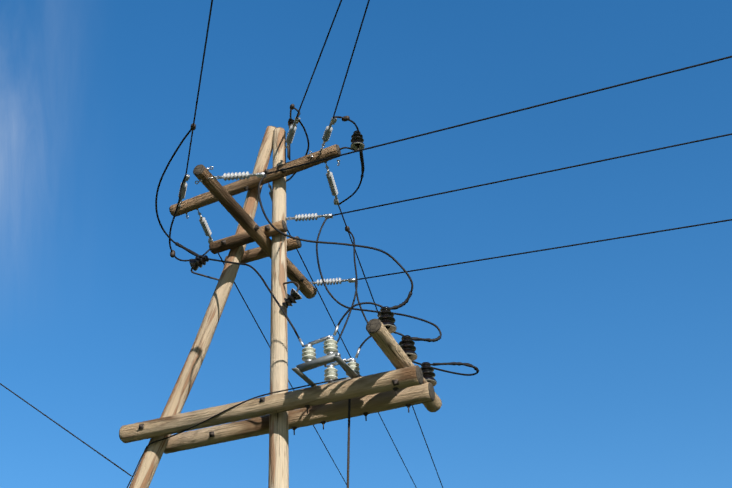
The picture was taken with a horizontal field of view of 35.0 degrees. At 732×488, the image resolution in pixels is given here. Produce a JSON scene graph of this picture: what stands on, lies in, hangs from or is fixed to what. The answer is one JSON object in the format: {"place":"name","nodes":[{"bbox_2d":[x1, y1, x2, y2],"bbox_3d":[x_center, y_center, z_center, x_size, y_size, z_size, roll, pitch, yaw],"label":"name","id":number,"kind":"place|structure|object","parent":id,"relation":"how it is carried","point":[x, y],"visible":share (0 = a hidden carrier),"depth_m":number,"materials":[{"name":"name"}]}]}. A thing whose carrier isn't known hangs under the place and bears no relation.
{"place":"outdoors","nodes":[
{"label":"outdoors","id":0,"kind":"place"},
{"bbox_2d":[268,127,288,487],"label":"vertical pole","id":1,"kind":"object","parent":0,"point":[278,477],"visible":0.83,"depth_m":13.54,"materials":[{"name":"beige wood"}]},
{"bbox_2d":[282,281,301,308],"bbox_3d":[-0.883,0.566,13.708,0.253,0.395,0.168,-12,-35,14],"label":"insulator","id":2,"kind":"object","parent":1,"relation":"attached to","point":[293,296],"visible":1,"depth_m":13.62,"materials":[{"name":"black ceramic"}]},
{"bbox_2d":[0,0,731,487],"label":"sky","id":3,"kind":"structure","parent":0,"point":[603,364],"materials":[{"name":"blue"}]},
{"label":"ground","id":4,"kind":"structure","parent":0,"visible":0},
{"bbox_2d":[129,126,276,487],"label":"pole strut","id":5,"kind":"object","parent":4,"relation":"on","point":[149,463],"visible":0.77,"depth_m":13.96,"materials":[{"name":"brown wood"}]},
{"bbox_2d":[189,255,218,280],"bbox_3d":[-2.017,0.302,14.470,0.378,0.382,0.168,-14,-35,16],"label":"pin insulator","id":6,"kind":"object","parent":5,"relation":"attached to","point":[196,263],"visible":0.92,"depth_m":14.49,"materials":[{"name":"black ceramic"}]},
{"bbox_2d":[209,220,287,253],"bbox_3d":[-1.454,-0.084,14.350,1.026,0.157,0.158,-17,-36,16],"label":"cross arm","id":7,"kind":"object","parent":5,"relation":"attached to","point":[234,241],"visible":0.81,"depth_m":14.31,"materials":[{"name":"brown wood"}]},
{"bbox_2d":[193,164,316,298],"bbox_3d":[-1.307,-0.092,14.243,0.178,0.175,3.040,-15,-35,17],"label":"crossarm","id":8,"kind":"object","parent":5,"relation":"attached to","point":[236,210],"visible":0.83,"depth_m":13.88,"materials":[{"name":"brown wood"}]},
{"bbox_2d":[169,144,340,216],"bbox_3d":[-1.426,-0.796,14.791,2.391,0.166,0.164,-19,-37,14],"label":"cross arm","id":9,"kind":"object","parent":5,"relation":"attached to","point":[208,198],"visible":0.85,"depth_m":14.71,"materials":[{"name":"brown wood"}]},
{"bbox_2d":[179,145,339,219],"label":"galvanised fittings","id":10,"kind":"object","parent":5,"relation":"attached to","point":[321,149],"visible":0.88,"depth_m":14.49,"materials":[{"name":"metal"}]},
{"bbox_2d":[178,174,189,202],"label":"strain insulator","id":11,"kind":"object","parent":10,"relation":"attached to","point":[184,189],"visible":0.73,"depth_m":14.58,"materials":[{"name":"ceramic"}]},
{"bbox_2d":[198,213,212,243],"bbox_3d":[-2.115,-0.208,15.379,0.091,0.113,0.660,-7,-34,6],"label":"strain insulator","id":12,"kind":"object","parent":10,"relation":"attached to","point":[205,226],"visible":0.94,"depth_m":15.34,"materials":[{"name":"ceramic"}]},
{"bbox_2d":[268,185,271,200],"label":"strain insulator","id":13,"kind":"object","parent":10,"relation":"attached to","point":[270,193],"visible":0.23,"depth_m":14.97,"materials":[{"name":"ceramic"}]},
{"bbox_2d":[286,213,332,220],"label":"strain insulator","id":14,"kind":"object","parent":10,"relation":"attached to","point":[306,217],"visible":0.94,"depth_m":14.35,"materials":[{"name":"ceramic"}]},
{"bbox_2d":[322,117,336,145],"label":"strain insulator","id":15,"kind":"object","parent":10,"relation":"attached to","point":[327,133],"visible":0.98,"depth_m":14.15,"materials":[{"name":"ceramic"}]},
{"bbox_2d":[326,167,338,204],"bbox_3d":[-0.429,-0.753,14.948,0.092,0.121,0.739,-7,-34,6],"label":"strain insulator","id":16,"kind":"object","parent":10,"relation":"attached to","point":[332,184],"visible":0.96,"depth_m":14.92,"materials":[{"name":"ceramic"}]},
{"bbox_2d":[310,278,354,285],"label":"strain insulator","id":17,"kind":"object","parent":10,"relation":"attached to","point":[333,281],"visible":0.83,"depth_m":15.19,"materials":[{"name":"ceramic"}]},
{"bbox_2d":[225,236,301,262],"bbox_3d":[-1.292,0.102,14.580,1.020,0.159,0.157,-16,-36,17],"label":"cross arm","id":18,"kind":"object","parent":5,"relation":"attached to","point":[254,254],"visible":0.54,"depth_m":14.53,"materials":[{"name":"brown wood"}]},
{"bbox_2d":[119,365,422,442],"bbox_3d":[-1.121,1.800,12.920,3.680,0.212,0.213,-14,-35,18],"label":"cross arm","id":19,"kind":"object","parent":5,"relation":"attached to","point":[406,377],"visible":1,"depth_m":12.79,"materials":[{"name":"brown wood"}]},
{"bbox_2d":[292,335,361,386],"bbox_3d":[-0.303,1.421,12.861,0.567,0.314,1.232,-16,-36,19],"label":"disconnector switch","id":20,"kind":"object","parent":19,"relation":"on","point":[351,368],"visible":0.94,"depth_m":12.48,"materials":[{"name":"grey ceramic"}]},
{"bbox_2d":[298,325,360,366],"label":"cable connectors","id":21,"kind":"object","parent":20,"relation":"on","point":[334,334],"visible":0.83,"depth_m":12.65,"materials":[{"name":"metal"}]},
{"bbox_2d":[347,399,350,487],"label":"operating rod","id":22,"kind":"object","parent":20,"relation":"hanging from","point":[348,442],"depth_m":12.50,"materials":[{"name":"metal"}]},
{"bbox_2d":[366,319,441,411],"bbox_3d":[0.429,1.345,12.681,0.196,0.200,1.859,-15,-39,17],"label":"crossarm","id":23,"kind":"object","parent":19,"relation":"on","point":[387,344],"visible":0.6,"depth_m":12.27,"materials":[{"name":"brown wood"}]},
{"bbox_2d":[377,306,396,333],"bbox_3d":[0.216,0.845,12.426,0.218,0.370,0.218,-2,-34,-2],"label":"pin insulator","id":24,"kind":"object","parent":23,"relation":"on","point":[385,315],"visible":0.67,"depth_m":12.40,"materials":[{"name":"black ceramic"}]},
{"bbox_2d":[399,335,416,360],"bbox_3d":[0.458,1.190,12.894,0.218,0.370,0.218,-2,-34,-2],"label":"pin insulator","id":25,"kind":"object","parent":23,"relation":"on","point":[407,344],"visible":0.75,"depth_m":12.87,"materials":[{"name":"black ceramic"}]},
{"bbox_2d":[421,362,436,386],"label":"pin insulator","id":26,"kind":"object","parent":23,"relation":"on","point":[427,369],"visible":0.67,"depth_m":13.33,"materials":[{"name":"black ceramic"}]},
{"bbox_2d":[164,382,434,453],"bbox_3d":[-0.831,1.995,13.205,3.378,0.210,0.211,-14,-35,18],"label":"crossarm","id":27,"kind":"object","parent":5,"relation":"attached to","point":[331,411],"visible":0.88,"depth_m":13.05,"materials":[{"name":"brown wood"}]},
{"bbox_2d":[0,0,731,487],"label":"power lines","id":28,"kind":"object","parent":5,"relation":"attached to","point":[316,242],"visible":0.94,"depth_m":13.38,"materials":[{"name":"black rubber"}]},
{"bbox_2d":[214,171,265,180],"bbox_3d":[-1.414,-0.757,12.959,0.639,0.190,0.091,-14,-35,17],"label":"strain insulator","id":29,"kind":"object","parent":28,"relation":"on","point":[235,176],"visible":1,"depth_m":12.95,"materials":[{"name":"ceramic"}]},
{"bbox_2d":[170,104,349,257],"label":"wire clamps","id":30,"kind":"object","parent":28,"relation":"attached to","point":[193,127],"visible":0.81,"depth_m":14.36,"materials":[{"name":"metal"}]},
{"bbox_2d":[139,133,411,436],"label":"bolts","id":31,"kind":"object","parent":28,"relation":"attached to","point":[262,399],"visible":0.69,"depth_m":13.30,"materials":[{"name":"metal"}]},
{"bbox_2d":[285,117,299,147],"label":"strain insulator","id":32,"kind":"object","parent":28,"relation":"attached to","point":[291,134],"visible":1,"depth_m":14.57,"materials":[{"name":"ceramic"}]},
{"bbox_2d":[288,118,296,128],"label":"insulator","id":33,"kind":"object","parent":28,"relation":"attached to","point":[290,122],"visible":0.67,"depth_m":15.14,"materials":[{"name":"black ceramic"}]},
{"bbox_2d":[339,130,364,150],"bbox_3d":[-0.193,-1.233,14.499,0.390,0.310,0.177,-24,-39,29],"label":"pin insulator","id":34,"kind":"object","parent":28,"relation":"attached to","point":[357,141],"visible":0.85,"depth_m":14.42,"materials":[{"name":"black ceramic"}]}
]}

